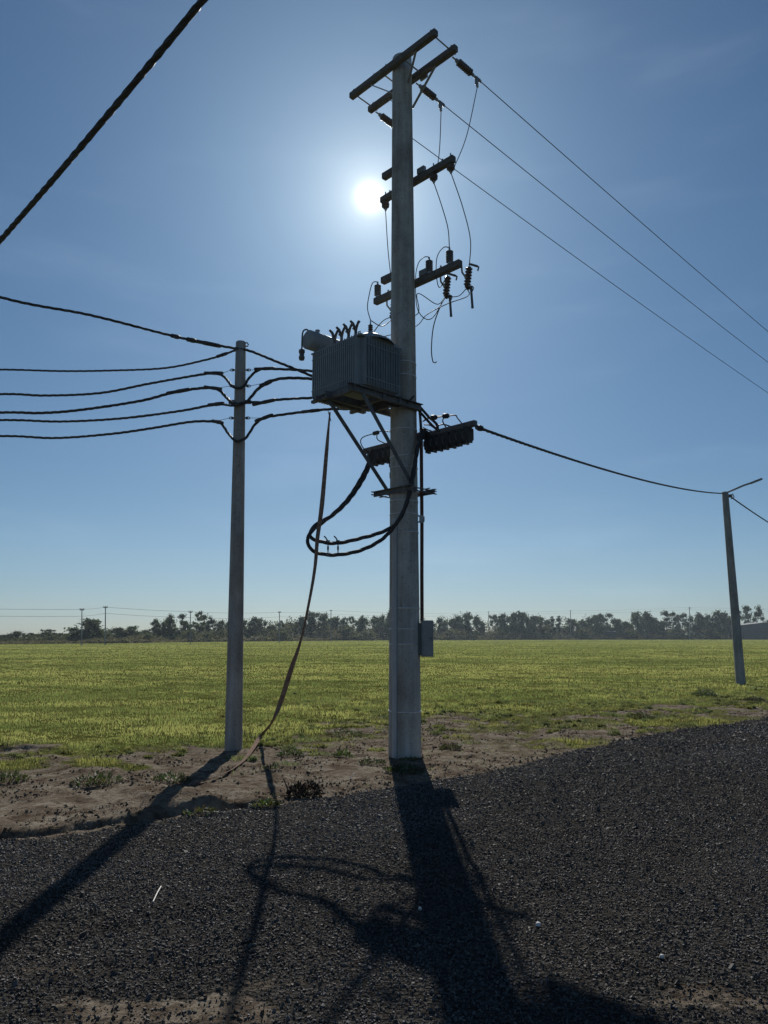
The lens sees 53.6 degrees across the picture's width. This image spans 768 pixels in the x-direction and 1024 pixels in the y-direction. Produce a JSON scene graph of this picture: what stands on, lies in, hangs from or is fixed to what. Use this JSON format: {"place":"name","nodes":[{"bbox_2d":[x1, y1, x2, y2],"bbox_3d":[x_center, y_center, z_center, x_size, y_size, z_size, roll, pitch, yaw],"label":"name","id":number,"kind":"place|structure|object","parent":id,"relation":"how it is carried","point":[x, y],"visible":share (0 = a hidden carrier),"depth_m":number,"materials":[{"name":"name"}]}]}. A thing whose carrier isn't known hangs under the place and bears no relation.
{"place":"outdoors","nodes":[
{"label":"outdoors","id":0,"kind":"place"},
{"bbox_2d":[0,0,207,244],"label":"aerial cable","id":1,"kind":"object","parent":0,"point":[183,23],"visible":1,"depth_m":6.20,"materials":[{"name":"black rubber"}]},
{"bbox_2d":[0,710,767,1023],"bbox_3d":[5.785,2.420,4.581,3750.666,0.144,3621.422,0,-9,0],"label":"gravel road","id":2,"kind":"structure","parent":0,"point":[254,990],"depth_m":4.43,"materials":[{"name":"grey gravel"}]},
{"bbox_2d":[0,695,767,840],"bbox_3d":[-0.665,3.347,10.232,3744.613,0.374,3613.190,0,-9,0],"label":"dirt verge","id":3,"kind":"structure","parent":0,"point":[120,792],"depth_m":9.19,"materials":[{"name":"brown soil"}]},
{"bbox_2d":[0,769,32,783],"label":"weed","id":4,"kind":"object","parent":3,"relation":"on","point":[2,775],"visible":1,"depth_m":8.49,"materials":[{"name":"green plant"}]},
{"bbox_2d":[70,770,123,787],"bbox_3d":[-3.128,2.906,8.318,0.610,0.170,0.489,0,-9,0],"label":"weed","id":5,"kind":"object","parent":3,"relation":"on","point":[80,779],"visible":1,"depth_m":8.28,"materials":[{"name":"green plant"}]},
{"bbox_2d":[149,770,192,783],"bbox_3d":[-2.347,2.930,8.425,0.487,0.145,0.412,0,-9,0],"label":"weed","id":6,"kind":"object","parent":3,"relation":"on","point":[161,776],"visible":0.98,"depth_m":8.39,"materials":[{"name":"green plant"}]},
{"bbox_2d":[182,803,218,815],"bbox_3d":[-1.673,2.751,6.905,0.338,0.191,0.308,-5,-10,26],"label":"weed","id":7,"kind":"object","parent":3,"relation":"on","point":[203,809],"visible":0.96,"depth_m":6.93,"materials":[{"name":"green plant"}]},
{"bbox_2d":[224,340,250,750],"bbox_3d":[-2.195,0.431,11.321,0.355,6.253,0.256,4,-10,-25],"label":"concrete pole","id":8,"kind":"object","parent":3,"relation":"on","point":[234,712],"visible":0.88,"depth_m":11.18,"materials":[{"name":"concrete"}]},
{"bbox_2d":[0,350,235,371],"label":"aerial cable","id":9,"kind":"object","parent":8,"relation":"attached to","point":[202,360],"visible":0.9,"depth_m":12.30,"materials":[{"name":"black rubber"}]},
{"bbox_2d":[0,376,311,414],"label":"aerial cable","id":10,"kind":"object","parent":8,"relation":"attached to","point":[261,385],"visible":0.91,"depth_m":12.16,"materials":[{"name":"black rubber"}]},
{"bbox_2d":[0,296,311,376],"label":"aerial cable","id":11,"kind":"object","parent":8,"relation":"attached to","point":[194,340],"visible":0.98,"depth_m":11.38,"materials":[{"name":"black rubber"}]},
{"bbox_2d":[0,367,311,396],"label":"aerial cable","id":12,"kind":"object","parent":8,"relation":"attached to","point":[257,369],"visible":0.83,"depth_m":12.23,"materials":[{"name":"black rubber"}]},
{"bbox_2d":[0,397,311,422],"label":"aerial cable","id":13,"kind":"object","parent":8,"relation":"attached to","point":[254,403],"visible":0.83,"depth_m":12.13,"materials":[{"name":"black rubber"}]},
{"bbox_2d":[0,408,369,442],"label":"aerial cable","id":14,"kind":"object","parent":8,"relation":"attached to","point":[257,421],"visible":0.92,"depth_m":12.01,"materials":[{"name":"black rubber"}]},
{"bbox_2d":[249,796,282,807],"bbox_3d":[-1.136,2.788,7.281,0.323,0.154,0.290,5,-11,-29],"label":"weed","id":15,"kind":"object","parent":3,"relation":"on","point":[271,802],"visible":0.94,"depth_m":7.23,"materials":[{"name":"green plant"}]},
{"bbox_2d":[275,746,305,756],"bbox_3d":[-1.278,3.266,10.403,0.452,0.148,0.351,0,-9,0],"label":"weed","id":16,"kind":"object","parent":3,"relation":"on","point":[282,752],"visible":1,"depth_m":10.36,"materials":[{"name":"green plant"}]},
{"bbox_2d":[280,777,325,798],"bbox_3d":[-0.811,2.871,7.724,0.465,0.309,0.289,0,-9,0],"label":"dead brush","id":17,"kind":"object","parent":3,"relation":"on","point":[300,792],"visible":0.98,"depth_m":7.71,"materials":[{"name":"plant"}]},
{"bbox_2d":[331,749,354,757],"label":"weed","id":18,"kind":"object","parent":3,"relation":"on","point":[340,752],"visible":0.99,"depth_m":10.21,"materials":[{"name":"green plant"}]},
{"bbox_2d":[326,728,364,736],"bbox_3d":[-0.642,3.624,12.529,0.673,0.148,0.585,0,-9,0],"label":"weed","id":19,"kind":"object","parent":3,"relation":"on","point":[343,731],"visible":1,"depth_m":12.46,"materials":[{"name":"green plant"}]},
{"bbox_2d":[358,758,386,765],"bbox_3d":[-0.137,3.141,9.590,0.418,0.116,0.338,0,-9,0],"label":"weed","id":20,"kind":"object","parent":3,"relation":"on","point":[363,761],"visible":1,"depth_m":9.58,"materials":[{"name":"green plant"}]},
{"bbox_2d":[0,710,767,1023],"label":"soil clods","id":21,"kind":"object","parent":3,"relation":"on","point":[191,996],"visible":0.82,"depth_m":8.78,"materials":[{"name":"brown soil"}]},
{"bbox_2d":[324,28,476,758],"bbox_3d":[-0.052,-1.913,10.738,1.590,10.647,2.220,9,-13,-43],"label":"transformer pole","id":22,"kind":"object","parent":3,"relation":"on","point":[405,619],"visible":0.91,"depth_m":10.80,"materials":[{"name":"concrete"}]},
{"bbox_2d":[191,412,330,783],"bbox_3d":[-1.416,0.923,10.382,1.336,4.687,3.694,0,-9,0],"label":"hanging cable","id":23,"kind":"object","parent":22,"relation":"hanging from","point":[294,659],"visible":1,"depth_m":10.22,"materials":[{"name":"black rubber"}]},
{"bbox_2d":[299,319,401,413],"bbox_3d":[-0.438,-2.144,10.934,1.025,1.160,1.321,9,-13,-43],"label":"transformer","id":24,"kind":"object","parent":22,"relation":"on","point":[370,358],"visible":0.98,"depth_m":10.61,"materials":[{"name":"grey paint"}]},
{"bbox_2d":[306,428,428,556],"bbox_3d":[-0.191,-0.243,10.872,1.772,1.862,0.913,0,-9,0],"label":"cable loop","id":25,"kind":"object","parent":22,"relation":"hanging from","point":[337,510],"visible":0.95,"depth_m":10.47,"materials":[{"name":"black rubber"}]},
{"bbox_2d":[308,430,431,544],"bbox_3d":[-0.137,-0.310,10.905,1.738,1.664,0.889,-1,-9,8],"label":"cable loop","id":26,"kind":"object","parent":22,"relation":"hanging from","point":[397,521],"visible":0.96,"depth_m":10.45,"materials":[{"name":"black rubber"}]},
{"bbox_2d":[375,111,391,127],"bbox_3d":[0.101,-6.574,12.905,0.670,0.217,0.116,13,-16,-42],"label":"strain insulator","id":27,"kind":"object","parent":22,"relation":"attached to","point":[386,119],"visible":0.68,"depth_m":12.81,"materials":[{"name":"brown ceramic"}]},
{"bbox_2d":[413,139,767,392],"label":"overhead wire","id":28,"kind":"object","parent":27,"relation":"attached to","point":[578,259],"visible":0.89,"depth_m":16.67,"materials":[{"name":"metal"}]},
{"bbox_2d":[418,620,433,656],"bbox_3d":[0.569,1.737,10.438,0.205,0.490,0.225,0,-9,0],"label":"junction box","id":29,"kind":"object","parent":22,"relation":"attached to","point":[425,638],"visible":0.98,"depth_m":10.35,"materials":[{"name":"grey paint"}]},
{"bbox_2d":[423,622,432,654],"bbox_3d":[0.597,1.720,10.340,0.135,0.455,0.025,0,-9,0],"label":"door","id":30,"kind":"structure","parent":29,"relation":"in","point":[427,626],"depth_m":10.34,"materials":[{"name":"grey paint"}]},
{"bbox_2d":[423,436,430,453],"bbox_3d":[0.636,-0.961,10.889,0.168,0.268,0.105,11,-14,-43],"label":"fuse switch","id":31,"kind":"object","parent":22,"relation":"attached to","point":[426,445],"visible":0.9,"depth_m":10.86,"materials":[{"name":"plastic"}]},
{"bbox_2d":[416,82,444,111],"bbox_3d":[0.747,-6.683,12.245,0.670,0.217,0.116,13,-16,-42],"label":"strain insulator","id":32,"kind":"object","parent":22,"relation":"attached to","point":[429,93],"visible":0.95,"depth_m":12.24,"materials":[{"name":"brown ceramic"}]},
{"bbox_2d":[445,106,765,360],"bbox_3d":[31.555,-1.337,41.516,85.001,1.566,0.014,9,-13,-43],"label":"overhead wire","id":33,"kind":"object","parent":32,"relation":"attached to","point":[591,223],"visible":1,"depth_m":15.31,"materials":[{"name":"metal"}]},
{"bbox_2d":[430,435,437,452],"bbox_3d":[0.724,-0.972,10.810,0.168,0.268,0.105,13,-16,-42],"label":"fuse switch","id":34,"kind":"object","parent":22,"relation":"attached to","point":[433,447],"visible":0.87,"depth_m":10.78,"materials":[{"name":"plastic"}]},
{"bbox_2d":[436,433,444,451],"bbox_3d":[0.805,-0.981,10.725,0.168,0.268,0.105,14,-16,-42],"label":"fuse switch","id":35,"kind":"object","parent":22,"relation":"attached to","point":[439,446],"visible":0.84,"depth_m":10.70,"materials":[{"name":"plastic"}]},
{"bbox_2d":[442,431,450,449],"bbox_3d":[0.881,-0.995,10.636,0.168,0.268,0.105,10,-13,-43],"label":"fuse switch","id":36,"kind":"object","parent":22,"relation":"attached to","point":[445,441],"visible":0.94,"depth_m":10.61,"materials":[{"name":"plastic"}]},
{"bbox_2d":[440,273,457,316],"bbox_3d":[0.926,-3.248,11.299,0.312,0.666,0.236,1,-9,-6],"label":"fuse cutout","id":37,"kind":"object","parent":22,"relation":"hanging from","point":[446,287],"visible":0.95,"depth_m":11.31,"materials":[{"name":"ceramic"}]},
{"bbox_2d":[446,247,452,263],"bbox_3d":[0.949,-3.702,10.996,0.111,0.265,0.111,0,-9,0],"label":"pin insulator","id":38,"kind":"object","parent":22,"relation":"on","point":[449,255],"visible":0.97,"depth_m":10.96,"materials":[{"name":"ceramic"}]},
{"bbox_2d":[446,153,454,173],"bbox_3d":[0.982,-5.138,11.194,0.127,0.322,0.127,0,-9,0],"label":"hanging insulator","id":39,"kind":"object","parent":22,"relation":"hanging from","point":[450,167],"visible":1,"depth_m":11.15,"materials":[{"name":"brown ceramic"}]},
{"bbox_2d":[451,173,470,265],"bbox_3d":[1.120,-4.277,11.118,0.314,1.430,0.041,3,-10,-20],"label":"jumper wire","id":40,"kind":"object","parent":39,"relation":"attached to","point":[465,218],"visible":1,"depth_m":11.16,"materials":[{"name":"metal"}]},
{"bbox_2d":[449,430,459,448],"bbox_3d":[0.974,-1.008,10.563,0.168,0.268,0.105,10,-13,-43],"label":"fuse switch","id":41,"kind":"object","parent":22,"relation":"attached to","point":[452,441],"visible":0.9,"depth_m":10.54,"materials":[{"name":"plastic"}]},
{"bbox_2d":[455,428,464,446],"bbox_3d":[1.053,-1.032,10.477,0.168,0.268,0.105,12,-15,-43],"label":"fuse switch","id":42,"kind":"object","parent":22,"relation":"attached to","point":[458,438],"visible":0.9,"depth_m":10.45,"materials":[{"name":"plastic"}]},
{"bbox_2d":[452,57,480,87],"bbox_3d":[1.275,-6.771,11.705,0.670,0.217,0.116,13,-16,-42],"label":"strain insulator","id":43,"kind":"object","parent":22,"relation":"attached to","point":[461,64],"visible":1,"depth_m":11.68,"materials":[{"name":"brown ceramic"}]},
{"bbox_2d":[481,82,766,330],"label":"overhead wire","id":44,"kind":"object","parent":43,"relation":"attached to","point":[612,197],"visible":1,"depth_m":14.54,"materials":[{"name":"metal"}]},
{"bbox_2d":[461,426,473,444],"bbox_3d":[1.132,-1.046,10.391,0.168,0.268,0.105,8,-12,-43],"label":"fuse switch","id":45,"kind":"object","parent":22,"relation":"attached to","point":[467,432],"visible":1,"depth_m":10.37,"materials":[{"name":"plastic"}]},
{"bbox_2d":[461,263,478,308],"bbox_3d":[1.211,-3.295,11.008,0.312,0.666,0.236,1,-9,-6],"label":"fuse cutout","id":46,"kind":"object","parent":22,"relation":"hanging from","point":[468,278],"visible":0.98,"depth_m":11.02,"materials":[{"name":"ceramic"}]},
{"bbox_2d":[381,762,424,775],"bbox_3d":[0.245,3.067,9.102,0.580,0.126,0.467,0,-9,0],"label":"weed","id":47,"kind":"object","parent":3,"relation":"on","point":[410,767],"visible":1,"depth_m":9.07,"materials":[{"name":"green plant"}]},
{"bbox_2d":[438,742,462,749],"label":"weed","id":48,"kind":"object","parent":3,"relation":"on","point":[445,745],"visible":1,"depth_m":11.04,"materials":[{"name":"green plant"}]},
{"bbox_2d":[626,712,654,718],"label":"weed","id":49,"kind":"object","parent":3,"relation":"on","point":[643,716],"visible":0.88,"depth_m":15.08,"materials":[{"name":"green plant"}]},
{"bbox_2d":[0,639,767,796],"bbox_3d":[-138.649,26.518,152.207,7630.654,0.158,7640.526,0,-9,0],"label":"ground","id":50,"kind":"structure","parent":0,"point":[23,745],"depth_m":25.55,"materials":[{"name":"green plant"}]},
{"bbox_2d":[64,617,110,638],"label":"tree","id":51,"kind":"object","parent":50,"relation":"on","point":[88,624],"visible":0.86,"depth_m":186.68,"materials":[{"name":"green plant"}]},
{"bbox_2d":[108,626,129,637],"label":"tree","id":52,"kind":"object","parent":50,"relation":"on","point":[120,632],"visible":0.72,"depth_m":199.90,"materials":[{"name":"green plant"}]},
{"bbox_2d":[125,626,142,636],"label":"tree","id":53,"kind":"object","parent":50,"relation":"on","point":[134,629],"visible":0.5,"depth_m":203.27,"materials":[{"name":"green plant"}]},
{"bbox_2d":[149,618,169,635],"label":"tree","id":54,"kind":"object","parent":50,"relation":"on","point":[156,627],"visible":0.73,"depth_m":216.76,"materials":[{"name":"green plant"}]},
{"bbox_2d":[160,616,176,635],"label":"tree","id":55,"kind":"object","parent":50,"relation":"on","point":[168,621],"visible":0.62,"depth_m":222.22,"materials":[{"name":"green plant"}]},
{"bbox_2d":[167,613,185,633],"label":"tree","id":56,"kind":"object","parent":50,"relation":"on","point":[180,622],"visible":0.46,"depth_m":226.21,"materials":[{"name":"green plant"}]},
{"bbox_2d":[194,611,208,631],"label":"tree","id":57,"kind":"object","parent":50,"relation":"on","point":[203,627],"visible":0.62,"depth_m":238.23,"materials":[{"name":"green plant"}]},
{"bbox_2d":[206,619,224,631],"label":"tree","id":58,"kind":"object","parent":50,"relation":"on","point":[218,625],"visible":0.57,"depth_m":244.80,"materials":[{"name":"green plant"}]},
{"bbox_2d":[243,616,261,636],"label":"tree","id":59,"kind":"object","parent":50,"relation":"on","point":[252,629],"visible":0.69,"depth_m":262.81,"materials":[{"name":"green plant"}]},
{"bbox_2d":[257,617,272,633],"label":"tree","id":60,"kind":"object","parent":50,"relation":"on","point":[261,625],"visible":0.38,"depth_m":273.30,"materials":[{"name":"green plant"}]},
{"bbox_2d":[304,611,319,637],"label":"tree","id":61,"kind":"object","parent":50,"relation":"on","point":[311,619],"visible":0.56,"depth_m":296.65,"materials":[{"name":"green plant"}]},
{"bbox_2d":[314,612,328,633],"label":"tree","id":62,"kind":"object","parent":50,"relation":"on","point":[322,618],"visible":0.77,"depth_m":298.25,"materials":[{"name":"green plant"}]},
{"bbox_2d":[331,616,352,635],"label":"tree","id":63,"kind":"object","parent":50,"relation":"on","point":[335,619],"visible":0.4,"depth_m":308.16,"materials":[{"name":"green plant"}]},
{"bbox_2d":[336,625,363,640],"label":"tree","id":64,"kind":"object","parent":50,"relation":"on","point":[347,629],"visible":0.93,"depth_m":297.87,"materials":[{"name":"green plant"}]},
{"bbox_2d":[351,617,371,639],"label":"tree","id":65,"kind":"object","parent":50,"relation":"on","point":[359,622],"visible":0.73,"depth_m":320.15,"materials":[{"name":"green plant"}]},
{"bbox_2d":[355,629,379,640],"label":"tree","id":66,"kind":"object","parent":50,"relation":"on","point":[366,633],"visible":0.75,"depth_m":299.44,"materials":[{"name":"green plant"}]},
{"bbox_2d":[375,610,388,636],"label":"tree","id":67,"kind":"object","parent":50,"relation":"on","point":[386,624],"visible":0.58,"depth_m":326.70,"materials":[{"name":"green plant"}]},
{"bbox_2d":[0,611,766,643],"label":"scrub","id":68,"kind":"object","parent":50,"relation":"on","point":[217,635],"visible":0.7,"depth_m":287.41,"materials":[{"name":"green plant"}]},
{"bbox_2d":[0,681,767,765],"bbox_3d":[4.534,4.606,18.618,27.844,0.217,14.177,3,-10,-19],"label":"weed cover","id":69,"kind":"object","parent":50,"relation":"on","point":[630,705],"visible":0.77,"depth_m":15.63,"materials":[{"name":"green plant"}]},
{"bbox_2d":[436,617,447,639],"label":"tree","id":70,"kind":"object","parent":50,"relation":"on","point":[441,627],"visible":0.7,"depth_m":350.82,"materials":[{"name":"green plant"}]},
{"bbox_2d":[447,616,465,635],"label":"tree","id":71,"kind":"object","parent":50,"relation":"on","point":[451,622],"visible":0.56,"depth_m":357.30,"materials":[{"name":"green plant"}]},
{"bbox_2d":[450,611,475,636],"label":"tree","id":72,"kind":"object","parent":50,"relation":"on","point":[467,616],"visible":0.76,"depth_m":358.24,"materials":[{"name":"green plant"}]},
{"bbox_2d":[471,614,487,634],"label":"tree","id":73,"kind":"object","parent":50,"relation":"on","point":[478,623],"visible":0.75,"depth_m":366.31,"materials":[{"name":"green plant"}]},
{"bbox_2d":[487,614,501,630],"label":"tree","id":74,"kind":"object","parent":50,"relation":"on","point":[494,618],"visible":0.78,"depth_m":370.22,"materials":[{"name":"green plant"}]},
{"bbox_2d":[499,613,516,635],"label":"tree","id":75,"kind":"object","parent":50,"relation":"on","point":[506,628],"visible":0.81,"depth_m":371.89,"materials":[{"name":"green plant"}]},
{"bbox_2d":[513,611,534,639],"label":"tree","id":76,"kind":"object","parent":50,"relation":"on","point":[521,627],"visible":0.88,"depth_m":377.43,"materials":[{"name":"green plant"}]},
{"bbox_2d":[525,613,542,637],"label":"tree","id":77,"kind":"object","parent":50,"relation":"on","point":[534,620],"visible":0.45,"depth_m":382.69,"materials":[{"name":"green plant"}]},
{"bbox_2d":[536,615,554,636],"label":"tree","id":78,"kind":"object","parent":50,"relation":"on","point":[545,622],"visible":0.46,"depth_m":390.14,"materials":[{"name":"green plant"}]},
{"bbox_2d":[539,624,554,639],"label":"tree","id":79,"kind":"object","parent":50,"relation":"on","point":[548,629],"visible":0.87,"depth_m":372.57,"materials":[{"name":"green plant"}]},
{"bbox_2d":[562,618,582,638],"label":"tree","id":80,"kind":"object","parent":50,"relation":"on","point":[574,623],"visible":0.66,"depth_m":391.22,"materials":[{"name":"green plant"}]},
{"bbox_2d":[569,627,591,639],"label":"tree","id":81,"kind":"object","parent":50,"relation":"on","point":[581,631],"visible":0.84,"depth_m":377.14,"materials":[{"name":"green plant"}]},
{"bbox_2d":[585,614,608,639],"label":"tree","id":82,"kind":"object","parent":50,"relation":"on","point":[596,622],"visible":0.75,"depth_m":394.78,"materials":[{"name":"green plant"}]},
{"bbox_2d":[609,618,624,639],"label":"tree","id":83,"kind":"object","parent":50,"relation":"on","point":[616,623],"visible":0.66,"depth_m":396.61,"materials":[{"name":"green plant"}]},
{"bbox_2d":[622,627,639,639],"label":"tree","id":84,"kind":"object","parent":50,"relation":"on","point":[630,633],"visible":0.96,"depth_m":383.24,"materials":[{"name":"green plant"}]},
{"bbox_2d":[629,611,647,634],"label":"tree","id":85,"kind":"object","parent":50,"relation":"on","point":[635,619],"visible":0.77,"depth_m":399.57,"materials":[{"name":"green plant"}]},
{"bbox_2d":[639,610,654,633],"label":"tree","id":86,"kind":"object","parent":50,"relation":"on","point":[647,616],"visible":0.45,"depth_m":406.21,"materials":[{"name":"green plant"}]},
{"bbox_2d":[644,617,659,635],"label":"tree","id":87,"kind":"object","parent":50,"relation":"on","point":[653,629],"visible":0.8,"depth_m":402.05,"materials":[{"name":"green plant"}]},
{"bbox_2d":[653,620,671,634],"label":"tree","id":88,"kind":"object","parent":50,"relation":"on","point":[662,624],"visible":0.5,"depth_m":403.26,"materials":[{"name":"green plant"}]},
{"bbox_2d":[660,610,681,633],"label":"tree","id":89,"kind":"object","parent":50,"relation":"on","point":[672,615],"visible":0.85,"depth_m":404.41,"materials":[{"name":"green plant"}]},
{"bbox_2d":[665,627,684,639],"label":"tree","id":90,"kind":"object","parent":50,"relation":"on","point":[675,631],"visible":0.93,"depth_m":389.01,"materials":[{"name":"green plant"}]},
{"bbox_2d":[689,607,689,639],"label":"pole","id":91,"kind":"object","parent":50,"relation":"on","point":[689,623],"visible":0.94,"depth_m":385.75,"materials":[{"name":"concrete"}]},
{"bbox_2d":[32,607,723,613],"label":"wire","id":92,"kind":"object","parent":91,"relation":"attached to","point":[268,612],"visible":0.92,"depth_m":147.82,"materials":[{"name":"metal"}]},
{"bbox_2d":[682,612,707,637],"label":"tree","id":93,"kind":"object","parent":50,"relation":"on","point":[698,623],"visible":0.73,"depth_m":407.62,"materials":[{"name":"green plant"}]},
{"bbox_2d":[692,688,716,696],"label":"weed","id":94,"kind":"object","parent":50,"relation":"on","point":[709,692],"visible":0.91,"depth_m":20.68,"materials":[{"name":"green plant"}]},
{"bbox_2d":[702,627,724,639],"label":"tree","id":95,"kind":"object","parent":50,"relation":"on","point":[710,630],"visible":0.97,"depth_m":392.18,"materials":[{"name":"green plant"}]},
{"bbox_2d":[703,609,725,639],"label":"tree","id":96,"kind":"object","parent":50,"relation":"on","point":[716,624],"visible":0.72,"depth_m":409.97,"materials":[{"name":"green plant"}]},
{"bbox_2d":[718,611,730,639],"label":"tree","id":97,"kind":"object","parent":50,"relation":"on","point":[727,620],"visible":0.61,"depth_m":410.43,"materials":[{"name":"green plant"}]},
{"bbox_2d":[722,478,762,684],"bbox_3d":[12.673,2.416,26.375,1.353,7.262,0.325,-2,-10,15],"label":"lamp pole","id":98,"kind":"object","parent":50,"relation":"on","point":[740,677],"visible":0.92,"depth_m":26.35,"materials":[{"name":"concrete"}]},
{"bbox_2d":[475,425,722,493],"bbox_3d":[6.637,-0.894,18.632,0.090,2.284,19.833,-6,-11,32],"label":"aerial cable","id":99,"kind":"object","parent":98,"relation":"attached to","point":[479,428],"visible":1,"depth_m":13.17,"materials":[{"name":"black rubber"}]},
{"bbox_2d":[739,609,752,623],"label":"tree","id":100,"kind":"object","parent":50,"relation":"on","point":[743,617],"visible":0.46,"depth_m":427.30,"materials":[{"name":"green plant"}]},
{"bbox_2d":[728,622,767,639],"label":"shed","id":101,"kind":"structure","parent":50,"relation":"on","point":[755,631],"depth_m":390.30,"materials":[{"name":"metal"}]},
{"bbox_2d":[742,604,764,622],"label":"tree","id":102,"kind":"object","parent":50,"relation":"on","point":[756,613],"visible":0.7,"depth_m":428.03,"materials":[{"name":"green plant"}]},
{"bbox_2d":[0,0,767,636],"label":"sky","id":103,"kind":"structure","parent":0,"point":[234,194],"materials":[{"name":"blue"}]},
{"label":"far pole","id":104,"kind":"object","parent":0,"visible":0},
{"bbox_2d":[29,610,767,618],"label":"wire","id":105,"kind":"object","parent":104,"relation":"attached to","point":[308,616],"visible":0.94,"depth_m":148.36,"materials":[{"name":"metal"}]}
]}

